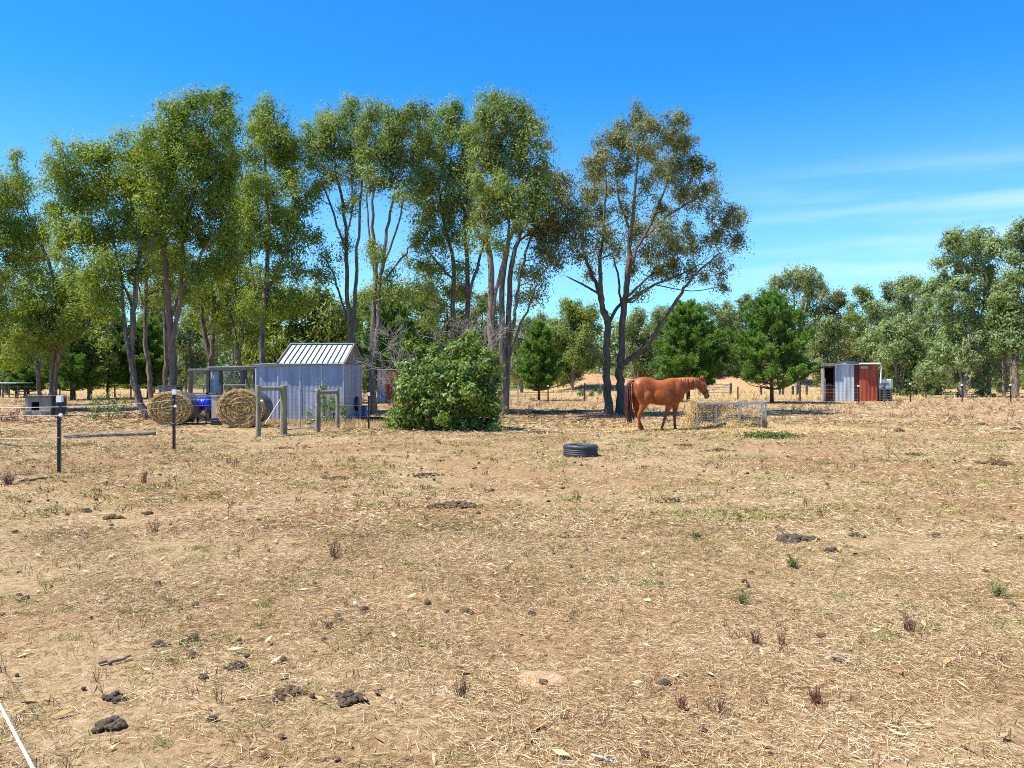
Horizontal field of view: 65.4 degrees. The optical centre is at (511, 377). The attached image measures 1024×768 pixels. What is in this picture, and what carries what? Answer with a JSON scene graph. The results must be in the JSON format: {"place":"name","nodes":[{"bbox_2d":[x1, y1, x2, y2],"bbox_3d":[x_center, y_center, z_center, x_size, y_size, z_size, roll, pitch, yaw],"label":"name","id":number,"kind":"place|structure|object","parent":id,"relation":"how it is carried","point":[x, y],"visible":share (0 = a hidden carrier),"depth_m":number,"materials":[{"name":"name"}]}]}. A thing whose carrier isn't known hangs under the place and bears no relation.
{"place":"outdoors","nodes":[
{"label":"outdoors","id":0,"kind":"place"},
{"bbox_2d":[0,374,1023,767],"bbox_3d":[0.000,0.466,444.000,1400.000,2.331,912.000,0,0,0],"label":"ground","id":1,"kind":"structure","parent":0,"point":[160,756],"depth_m":5.82,"materials":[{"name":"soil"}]},
{"bbox_2d":[0,382,33,397],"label":"lean to","id":2,"kind":"object","parent":1,"relation":"on","point":[9,388],"visible":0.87,"depth_m":63.12,"materials":[{"name":"metal"}]},
{"bbox_2d":[0,703,34,767],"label":"electric rope","id":3,"kind":"object","parent":1,"relation":"on","point":[22,748],"visible":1,"depth_m":0.93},
{"bbox_2d":[0,282,47,394],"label":"gum tree","id":4,"kind":"object","parent":1,"relation":"on","point":[38,373],"visible":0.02,"depth_m":45.90,"materials":[{"name":"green plant"}]},
{"bbox_2d":[0,349,48,395],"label":"pine tree","id":5,"kind":"object","parent":1,"relation":"on","point":[29,375],"visible":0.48,"depth_m":63.86,"materials":[{"name":"green plant"}]},
{"bbox_2d":[22,395,66,416],"bbox_3d":[-19.529,1.196,33.349,1.185,0.849,1.150,0,0,0],"label":"dog kennel","id":6,"kind":"object","parent":1,"relation":"on","point":[42,404],"visible":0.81,"depth_m":32.84,"materials":[{"name":"metal"}]},
{"bbox_2d":[0,143,97,394],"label":"gum tree","id":7,"kind":"object","parent":1,"relation":"on","point":[17,241],"visible":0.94,"depth_m":37.85,"materials":[{"name":"green plant"}]},
{"bbox_2d":[53,397,66,415],"bbox_3d":[-18.774,1.230,33.144,0.499,0.780,0.499,0,0,0],"label":"steel drum","id":8,"kind":"object","parent":1,"relation":"on","point":[63,407],"visible":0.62,"depth_m":33.00,"materials":[{"name":"black metal"}]},
{"bbox_2d":[38,323,105,399],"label":"pine tree","id":9,"kind":"object","parent":1,"relation":"on","point":[67,376],"visible":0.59,"depth_m":56.47,"materials":[{"name":"green plant"}]},
{"bbox_2d":[48,295,120,399],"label":"gum tree","id":10,"kind":"object","parent":1,"relation":"on","point":[103,337],"visible":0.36,"depth_m":57.23,"materials":[{"name":"green plant"}]},
{"bbox_2d":[25,114,191,418],"bbox_3d":[-15.592,-4.157,30.957,6.178,11.922,4.987,0,0,39],"label":"gum tree","id":11,"kind":"object","parent":1,"relation":"on","point":[136,185],"visible":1,"depth_m":30.65,"materials":[{"name":"green plant"}]},
{"bbox_2d":[84,388,132,418],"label":"sapling","id":12,"kind":"object","parent":1,"relation":"on","point":[117,408],"visible":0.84,"depth_m":30.86,"materials":[{"name":"green plant"}]},
{"bbox_2d":[90,715,126,732],"bbox_3d":[-1.856,1.598,3.687,0.150,0.047,0.110,0,0,-15],"label":"dung pile","id":13,"kind":"object","parent":1,"relation":"on","point":[113,722],"visible":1,"depth_m":3.67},
{"bbox_2d":[63,431,155,437],"bbox_3d":[-10.923,1.565,21.714,2.252,0.136,0.137,0,0,-26],"label":"fallen pole","id":14,"kind":"object","parent":1,"relation":"on","point":[115,434],"visible":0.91,"depth_m":21.67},
{"bbox_2d":[101,690,124,702],"bbox_3d":[-2.005,1.601,4.017,0.129,0.040,0.088,0,0,28],"label":"dung pile","id":15,"kind":"object","parent":1,"relation":"on","point":[113,697],"visible":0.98,"depth_m":3.99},
{"bbox_2d":[93,305,145,396],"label":"pine tree","id":16,"kind":"object","parent":1,"relation":"on","point":[118,376],"visible":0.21,"depth_m":60.99,"materials":[{"name":"green plant"}]},
{"bbox_2d":[9,389,254,472],"bbox_3d":[-8.841,1.020,15.703,4.999,1.500,11.327,0,0,42],"label":"wire fence","id":17,"kind":"object","parent":1,"relation":"on","point":[59,399],"visible":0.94,"depth_m":13.47,"materials":[{"name":"black metal"}]},
{"bbox_2d":[116,315,182,396],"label":"pine tree","id":18,"kind":"object","parent":1,"relation":"on","point":[156,346],"visible":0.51,"depth_m":62.47,"materials":[{"name":"green plant"}]},
{"bbox_2d":[136,291,163,392],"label":"gum tree","id":19,"kind":"object","parent":1,"relation":"on","point":[159,315],"visible":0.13,"depth_m":79.39,"materials":[{"name":"green plant"}]},
{"bbox_2d":[109,226,194,403],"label":"gum tree","id":20,"kind":"object","parent":1,"relation":"on","point":[146,297],"visible":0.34,"depth_m":37.93,"materials":[{"name":"green plant"}]},
{"bbox_2d":[146,390,201,424],"bbox_3d":[-11.606,1.068,27.459,1.531,1.262,1.357,0,0,-5],"label":"round bale","id":21,"kind":"object","parent":1,"relation":"on","point":[188,407],"visible":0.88,"depth_m":26.90},
{"bbox_2d":[143,243,207,390],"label":"gum tree","id":22,"kind":"object","parent":1,"relation":"on","point":[165,369],"visible":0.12,"depth_m":43.87,"materials":[{"name":"green plant"}]},
{"bbox_2d":[157,292,223,391],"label":"gum tree","id":23,"kind":"object","parent":1,"relation":"on","point":[190,359],"visible":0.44,"depth_m":77.48,"materials":[{"name":"green plant"}]},
{"bbox_2d":[128,77,253,390],"bbox_3d":[-13.280,-5.288,32.776,5.412,14.064,5.011,0,0,0],"label":"gum tree","id":24,"kind":"object","parent":1,"relation":"on","point":[218,191],"visible":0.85,"depth_m":32.86,"materials":[{"name":"green plant"}]},
{"bbox_2d":[171,158,269,367],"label":"gum tree","id":25,"kind":"object","parent":1,"relation":"on","point":[199,322],"visible":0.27,"depth_m":40.72,"materials":[{"name":"green plant"}]},
{"bbox_2d":[188,366,270,421],"bbox_3d":[-10.491,0.625,30.175,2.454,2.090,2.850,0,0,0],"label":"chicken run","id":26,"kind":"object","parent":1,"relation":"on","point":[214,379],"visible":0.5,"depth_m":28.89,"materials":[{"name":"metal"}]},
{"bbox_2d":[219,660,247,671],"bbox_3d":[-1.551,1.606,4.455,0.158,0.030,0.145,0,0,0],"label":"dung pile","id":27,"kind":"object","parent":1,"relation":"on","point":[225,667],"visible":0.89,"depth_m":4.43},
{"bbox_2d":[201,276,269,388],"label":"gum tree","id":28,"kind":"object","parent":1,"relation":"on","point":[234,337],"visible":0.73,"depth_m":39.74,"materials":[{"name":"green plant"}]},
{"bbox_2d":[197,291,275,393],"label":"gum tree","id":29,"kind":"object","parent":1,"relation":"on","point":[234,363],"visible":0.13,"depth_m":69.08,"materials":[{"name":"green plant"}]},
{"bbox_2d":[215,388,272,427],"bbox_3d":[-8.747,1.006,26.137,1.659,1.335,1.311,0,0,-4],"label":"round bale","id":30,"kind":"object","parent":1,"relation":"on","point":[228,410],"visible":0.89,"depth_m":25.59},
{"bbox_2d":[234,316,287,386],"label":"gum tree","id":31,"kind":"object","parent":1,"relation":"on","point":[250,356],"visible":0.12,"depth_m":51.22,"materials":[{"name":"green plant"}]},
{"bbox_2d":[256,385,286,436],"bbox_3d":[-6.579,1.020,21.889,0.242,1.601,0.957,0,0,38],"label":"strainer assembly","id":32,"kind":"object","parent":1,"relation":"on","point":[282,389],"visible":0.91,"depth_m":22.04,"materials":[{"name":"grey wood"}]},
{"bbox_2d":[287,386,317,429],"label":"wire gate","id":33,"kind":"structure","parent":32,"relation":"attached to","point":[300,406],"depth_m":22.87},
{"bbox_2d":[227,85,332,363],"bbox_3d":[-10.515,-5.614,36.137,5.036,14.795,4.793,0,0,0],"label":"gum tree","id":34,"kind":"object","parent":1,"relation":"on","point":[284,149],"visible":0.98,"depth_m":35.61,"materials":[{"name":"green plant"}]},
{"bbox_2d":[274,684,307,700],"bbox_3d":[-1.148,1.603,4.092,0.162,0.035,0.149,0,0,-38],"label":"dung pile","id":35,"kind":"object","parent":1,"relation":"on","point":[288,689],"visible":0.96,"depth_m":4.06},
{"bbox_2d":[254,343,364,422],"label":"garden shed","id":36,"kind":"structure","parent":1,"relation":"on","point":[315,362],"depth_m":28.20,"materials":[{"name":"metal"}]},
{"bbox_2d":[264,279,356,365],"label":"gum tree","id":37,"kind":"object","parent":1,"relation":"on","point":[330,325],"visible":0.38,"depth_m":48.91,"materials":[{"name":"green plant"}]},
{"bbox_2d":[303,378,348,424],"bbox_3d":[-6.145,0.974,26.933,1.658,1.887,1.543,0,0,-28],"label":"climbing shrub","id":38,"kind":"object","parent":1,"relation":"on","point":[330,404],"visible":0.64,"depth_m":26.91,"materials":[{"name":"green plant"}]},
{"bbox_2d":[316,389,339,431],"bbox_3d":[-5.614,1.085,24.366,0.151,1.471,1.876,0,0,7],"label":"strainer assembly","id":39,"kind":"object","parent":1,"relation":"on","point":[318,409],"visible":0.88,"depth_m":23.52,"materials":[{"name":"grey wood"}]},
{"bbox_2d":[287,84,384,342],"bbox_3d":[-8.207,-5.870,36.997,4.670,15.238,3.594,0,0,0],"label":"gum tree","id":40,"kind":"object","parent":1,"relation":"on","point":[327,138],"visible":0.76,"depth_m":36.86,"materials":[{"name":"green plant"}]},
{"bbox_2d":[310,293,369,382],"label":"gum tree","id":41,"kind":"object","parent":1,"relation":"on","point":[362,351],"visible":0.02,"depth_m":55.54,"materials":[{"name":"green plant"}]},
{"bbox_2d":[335,689,367,706],"bbox_3d":[-0.810,1.597,4.015,0.152,0.049,0.168,0,0,-21],"label":"dung pile","id":42,"kind":"object","parent":1,"relation":"on","point":[347,697],"visible":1,"depth_m":3.98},
{"bbox_2d":[347,274,390,395],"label":"gum tree","id":43,"kind":"object","parent":1,"relation":"on","point":[363,309],"visible":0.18,"depth_m":66.95,"materials":[{"name":"green plant"}]},
{"bbox_2d":[346,309,416,379],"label":"dead tree","id":44,"kind":"object","parent":1,"relation":"on","point":[391,343],"visible":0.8,"depth_m":28.90,"materials":[{"name":"wood"}]},
{"bbox_2d":[362,354,403,408],"bbox_3d":[-4.798,0.410,30.328,2.747,2.553,1.670,0,0,41],"label":"dead bush","id":45,"kind":"object","parent":1,"relation":"on","point":[385,382],"visible":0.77,"depth_m":30.52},
{"bbox_2d":[356,289,423,385],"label":"pine tree","id":46,"kind":"object","parent":1,"relation":"on","point":[393,318],"visible":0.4,"depth_m":57.13,"materials":[{"name":"green plant"}]},
{"bbox_2d":[345,86,440,414],"bbox_3d":[-5.093,-5.312,34.172,4.197,14.117,4.052,0,0,0],"label":"gum tree","id":47,"kind":"object","parent":1,"relation":"on","point":[384,155],"visible":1,"depth_m":33.78,"materials":[{"name":"green plant"}]},
{"bbox_2d":[0,406,796,432],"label":"bark litter","id":48,"kind":"object","parent":1,"relation":"on","point":[379,414],"visible":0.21,"depth_m":31.25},
{"bbox_2d":[375,369,421,401],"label":"shed","id":49,"kind":"structure","parent":1,"relation":"on","point":[387,387],"depth_m":50.98,"materials":[{"name":"metal"}]},
{"bbox_2d":[400,276,446,394],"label":"gum tree","id":50,"kind":"object","parent":1,"relation":"on","point":[427,339],"visible":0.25,"depth_m":61.26,"materials":[{"name":"green plant"}]},
{"bbox_2d":[390,91,495,407],"bbox_3d":[-3.011,-5.630,36.184,5.214,14.768,3.936,0,0,-17],"label":"gum tree","id":51,"kind":"object","parent":1,"relation":"on","point":[447,212],"visible":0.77,"depth_m":35.75,"materials":[{"name":"green plant"}]},
{"bbox_2d":[379,328,508,431],"bbox_3d":[-1.988,0.231,24.709,4.334,3.610,3.104,0,0,19],"label":"shrub","id":52,"kind":"object","parent":1,"relation":"on","point":[475,403],"visible":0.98,"depth_m":24.10,"materials":[{"name":"green plant"}]},
{"bbox_2d":[429,279,478,396],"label":"gum tree","id":53,"kind":"object","parent":1,"relation":"on","point":[459,313],"visible":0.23,"depth_m":65.30,"materials":[{"name":"green plant"}]},
{"bbox_2d":[426,500,482,508],"bbox_3d":[-0.693,1.588,9.959,0.594,0.066,0.579,0,0,38],"label":"dung pile","id":54,"kind":"object","parent":1,"relation":"on","point":[453,503],"visible":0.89,"depth_m":9.94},
{"bbox_2d":[452,675,468,696],"bbox_3d":[-0.247,1.566,4.046,0.092,0.120,0.094,0,0,39],"label":"weed","id":55,"kind":"object","parent":1,"relation":"on","point":[462,689],"visible":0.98,"depth_m":4.04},
{"bbox_2d":[418,310,518,356],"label":"dead tree","id":56,"kind":"object","parent":1,"relation":"on","point":[485,333],"visible":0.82,"depth_m":29.65,"materials":[{"name":"wood"}]},
{"bbox_2d":[464,287,505,384],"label":"gum tree","id":57,"kind":"object","parent":1,"relation":"on","point":[481,308],"visible":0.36,"depth_m":71.09,"materials":[{"name":"green plant"}]},
{"bbox_2d":[448,81,564,417],"bbox_3d":[-0.203,-5.233,31.968,4.780,13.992,4.021,0,0,0],"label":"gum tree","id":58,"kind":"object","parent":1,"relation":"on","point":[520,132],"visible":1,"depth_m":31.73,"materials":[{"name":"green plant"}]},
{"bbox_2d":[0,395,1023,767],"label":"weed stubble","id":59,"kind":"object","parent":1,"relation":"on","point":[534,591],"visible":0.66,"depth_m":9.47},
{"bbox_2d":[0,414,1023,761],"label":"dung crumbs","id":60,"kind":"object","parent":1,"relation":"on","point":[428,602],"visible":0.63,"depth_m":6.48,"materials":[{"name":"brown"}]},
{"bbox_2d":[0,372,1023,428],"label":"tall dry grass","id":61,"kind":"structure","parent":1,"relation":"on","point":[342,423],"depth_m":60.88,"materials":[{"name":"plant"}]},
{"bbox_2d":[0,426,1023,767],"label":"leaf litter","id":62,"kind":"object","parent":1,"relation":"on","point":[562,752],"visible":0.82,"depth_m":5.68,"materials":[{"name":"brown plant"}]},
{"bbox_2d":[1,365,1023,389],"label":"scrub","id":63,"kind":"object","parent":1,"relation":"on","point":[513,384],"depth_m":106.85,"materials":[{"name":"green plant"}]},
{"bbox_2d":[9,305,1023,383],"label":"wood","id":64,"kind":"object","parent":1,"relation":"on","point":[227,357],"visible":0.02,"depth_m":124.67,"materials":[{"name":"green plant"}]},
{"bbox_2d":[505,312,540,391],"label":"gum tree","id":65,"kind":"object","parent":1,"relation":"on","point":[515,360],"visible":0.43,"depth_m":84.18,"materials":[{"name":"green plant"}]},
{"bbox_2d":[516,318,566,400],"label":"pine tree","id":66,"kind":"object","parent":1,"relation":"on","point":[536,362],"visible":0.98,"depth_m":55.24,"materials":[{"name":"green plant"}]},
{"bbox_2d":[514,670,568,688],"bbox_3d":[0.151,1.614,4.266,0.334,0.039,0.253,0,0,0],"label":"ant nest","id":67,"kind":"object","parent":1,"relation":"on","point":[559,678],"visible":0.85,"depth_m":4.24,"materials":[{"name":"soil"}]},
{"bbox_2d":[499,135,588,414],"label":"gum tree","id":68,"kind":"object","parent":1,"relation":"on","point":[556,226],"visible":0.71,"depth_m":33.99,"materials":[{"name":"green plant"}]},
{"bbox_2d":[539,529,580,537],"bbox_3d":[0.482,1.595,8.203,0.422,0.056,0.375,0,0,0],"label":"dung pile","id":69,"kind":"object","parent":1,"relation":"on","point":[562,532],"visible":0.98,"depth_m":8.10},
{"bbox_2d":[545,295,603,390],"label":"gum tree","id":70,"kind":"object","parent":1,"relation":"on","point":[581,319],"visible":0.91,"depth_m":87.17,"materials":[{"name":"green plant"}]},
{"bbox_2d":[563,443,597,456],"bbox_3d":[1.409,1.500,16.422,0.729,0.240,0.729,0,0,0],"label":"tyre","id":71,"kind":"object","parent":1,"relation":"on","point":[581,449],"visible":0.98,"depth_m":16.14,"materials":[{"name":"rubber"}]},
{"bbox_2d":[611,303,663,378],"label":"gum tree","id":72,"kind":"object","parent":1,"relation":"on","point":[635,335],"visible":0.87,"depth_m":95.19,"materials":[{"name":"green plant"}]},
{"bbox_2d":[563,96,754,413],"bbox_3d":[6.735,-5.313,35.081,9.248,14.211,7.506,0,0,0],"label":"gum tree","id":73,"kind":"object","parent":1,"relation":"on","point":[677,143],"visible":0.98,"depth_m":34.43,"materials":[{"name":"green plant"}]},
{"bbox_2d":[647,303,681,362],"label":"gum tree","id":74,"kind":"object","parent":1,"relation":"on","point":[657,314],"visible":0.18,"depth_m":103.82,"materials":[{"name":"green plant"}]},
{"bbox_2d":[624,375,709,431],"bbox_3d":[4.634,0.779,23.798,2.645,1.682,0.622,0,0,-9],"label":"horse","id":75,"kind":"object","parent":1,"relation":"on","point":[645,392],"visible":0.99,"depth_m":23.58},
{"bbox_2d":[648,298,736,400],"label":"pine tree","id":76,"kind":"object","parent":1,"relation":"on","point":[691,329],"visible":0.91,"depth_m":51.19,"materials":[{"name":"green plant"}]},
{"bbox_2d":[676,399,708,428],"bbox_3d":[5.665,1.208,24.808,1.094,1.125,1.596,0,0,0],"label":"hay tuft","id":77,"kind":"object","parent":1,"relation":"on","point":[690,417],"visible":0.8,"depth_m":24.58,"materials":[{"name":"plant"}]},
{"bbox_2d":[700,297,747,375],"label":"gum tree","id":78,"kind":"object","parent":1,"relation":"on","point":[725,313],"visible":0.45,"depth_m":96.21,"materials":[{"name":"green plant"}]},
{"bbox_2d":[565,424,894,440],"bbox_3d":[6.513,1.571,23.612,10.839,0.359,7.342,0,0,-17],"label":"scattered hay","id":79,"kind":"object","parent":1,"relation":"on","point":[780,429],"visible":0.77,"depth_m":23.78,"materials":[{"name":"plant"}]},
{"bbox_2d":[696,401,766,426],"bbox_3d":[6.864,1.205,24.850,2.468,0.870,1.050,0,0,0],"label":"hay feeder","id":80,"kind":"object","parent":1,"relation":"on","point":[751,403],"visible":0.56,"depth_m":24.34,"materials":[{"name":"metal"}]},
{"bbox_2d":[690,396,760,402],"bbox_3d":[6.611,0.710,24.881,2.300,0.394,1.352,0,0,0],"label":"hay topping","id":81,"kind":"object","parent":80,"relation":"on","point":[709,400],"visible":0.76,"depth_m":24.73,"materials":[{"name":"plant"}]},
{"bbox_2d":[698,396,769,428],"bbox_3d":[6.791,1.171,24.655,2.275,1.159,1.552,0,0,14],"label":"hay heap","id":82,"kind":"object","parent":80,"relation":"in","point":[725,413],"visible":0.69,"depth_m":24.48,"materials":[{"name":"plant"}]},
{"bbox_2d":[732,291,754,371],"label":"gum tree","id":83,"kind":"object","parent":1,"relation":"on","point":[746,297],"visible":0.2,"depth_m":101.19,"materials":[{"name":"green plant"}]},
{"bbox_2d":[722,431,813,439],"bbox_3d":[6.961,1.550,21.494,2.231,0.220,2.186,0,0,0],"label":"green weed mat","id":84,"kind":"object","parent":1,"relation":"on","point":[774,435],"visible":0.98,"depth_m":21.17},
{"bbox_2d":[515,379,1023,401],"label":"wire fence","id":85,"kind":"object","parent":1,"relation":"on","point":[884,384],"visible":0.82,"depth_m":53.94,"materials":[{"name":"black metal"}]},
{"bbox_2d":[724,289,825,402],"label":"pine tree","id":86,"kind":"object","parent":1,"relation":"on","point":[773,314],"visible":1,"depth_m":49.01,"materials":[{"name":"green plant"}]},
{"bbox_2d":[755,261,833,386],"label":"gum tree","id":87,"kind":"object","parent":1,"relation":"on","point":[800,280],"visible":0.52,"depth_m":89.83,"materials":[{"name":"green plant"}]},
{"bbox_2d":[776,533,819,543],"bbox_3d":[2.787,1.591,7.941,0.443,0.062,0.352,0,0,-28],"label":"dung pile","id":88,"kind":"object","parent":1,"relation":"on","point":[785,537],"visible":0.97,"depth_m":7.84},
{"bbox_2d":[698,380,917,394],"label":"timber fence","id":89,"kind":"object","parent":1,"relation":"on","point":[792,389],"visible":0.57,"depth_m":73.91,"materials":[{"name":"wood"}]},
{"bbox_2d":[807,684,822,706],"bbox_3d":[1.487,1.571,3.927,0.084,0.110,0.115,0,0,27],"label":"weed","id":90,"kind":"object","parent":1,"relation":"on","point":[813,697],"visible":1,"depth_m":3.94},
{"bbox_2d":[803,310,856,390],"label":"gum tree","id":91,"kind":"object","parent":1,"relation":"on","point":[833,330],"visible":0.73,"depth_m":77.53,"materials":[{"name":"green plant"}]},
{"bbox_2d":[814,285,860,362],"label":"gum tree","id":92,"kind":"object","parent":1,"relation":"on","point":[837,303],"visible":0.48,"depth_m":87.95,"materials":[{"name":"green plant"}]},
{"bbox_2d":[818,363,881,400],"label":"field shelter","id":93,"kind":"object","parent":1,"relation":"on","point":[840,382],"visible":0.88,"depth_m":53.84,"materials":[{"name":"metal"}]},
{"bbox_2d":[839,282,876,362],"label":"gum tree","id":94,"kind":"object","parent":1,"relation":"on","point":[861,293],"visible":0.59,"depth_m":85.83,"materials":[{"name":"green plant"}]},
{"bbox_2d":[848,296,900,378],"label":"gum tree","id":95,"kind":"object","parent":1,"relation":"on","point":[867,345],"visible":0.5,"depth_m":79.17,"materials":[{"name":"green plant"}]},
{"bbox_2d":[878,389,892,400],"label":"pallet stack","id":96,"kind":"object","parent":1,"relation":"on","point":[888,396],"visible":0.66,"depth_m":54.00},
{"bbox_2d":[875,271,915,379],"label":"gum tree","id":97,"kind":"object","parent":1,"relation":"on","point":[887,287],"visible":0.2,"depth_m":84.32,"materials":[{"name":"green plant"}]},
{"bbox_2d":[867,315,932,395],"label":"gum tree","id":98,"kind":"object","parent":1,"relation":"on","point":[907,348],"visible":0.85,"depth_m":71.64,"materials":[{"name":"green plant"}]},
{"bbox_2d":[888,273,929,377],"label":"gum tree","id":99,"kind":"object","parent":1,"relation":"on","point":[914,283],"visible":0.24,"depth_m":81.97,"materials":[{"name":"green plant"}]},
{"bbox_2d":[902,610,921,634],"bbox_3d":[2.530,1.551,5.050,0.121,0.150,0.110,0,0,15],"label":"weed","id":100,"kind":"object","parent":1,"relation":"on","point":[907,623],"visible":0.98,"depth_m":5.04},
{"bbox_2d":[904,276,959,394],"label":"gum tree","id":101,"kind":"object","parent":1,"relation":"on","point":[924,293],"visible":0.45,"depth_m":74.01,"materials":[{"name":"green plant"}]},
{"bbox_2d":[912,221,1010,396],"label":"gum tree","id":102,"kind":"object","parent":1,"relation":"on","point":[956,325],"visible":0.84,"depth_m":65.29,"materials":[{"name":"green plant"}]},
{"bbox_2d":[935,326,991,397],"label":"gum tree","id":103,"kind":"object","parent":1,"relation":"on","point":[977,337],"visible":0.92,"depth_m":63.86,"materials":[{"name":"green plant"}]},
{"bbox_2d":[986,579,1008,597],"bbox_3d":[3.594,1.555,5.886,0.154,0.142,0.176,0,0,44],"label":"weed","id":104,"kind":"object","parent":1,"relation":"on","point":[1001,592],"visible":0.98,"depth_m":5.88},
{"bbox_2d":[976,276,1020,397],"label":"gum tree","id":105,"kind":"object","parent":1,"relation":"on","point":[996,311],"visible":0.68,"depth_m":63.63,"materials":[{"name":"green plant"}]},
{"bbox_2d":[982,310,1022,393],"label":"gum tree","id":106,"kind":"object","parent":1,"relation":"on","point":[998,384],"visible":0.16,"depth_m":79.55,"materials":[{"name":"green plant"}]},
{"bbox_2d":[993,215,1023,397],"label":"gum tree","id":107,"kind":"object","parent":1,"relation":"on","point":[1014,260],"visible":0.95,"depth_m":62.64,"materials":[{"name":"green plant"}]},
{"bbox_2d":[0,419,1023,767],"bbox_3d":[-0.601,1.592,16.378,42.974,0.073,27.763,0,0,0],"label":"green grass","id":108,"kind":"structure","parent":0,"point":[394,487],"depth_m":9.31,"materials":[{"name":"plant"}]},
{"bbox_2d":[0,0,1023,377],"label":"sky","id":109,"kind":"structure","parent":0,"point":[851,133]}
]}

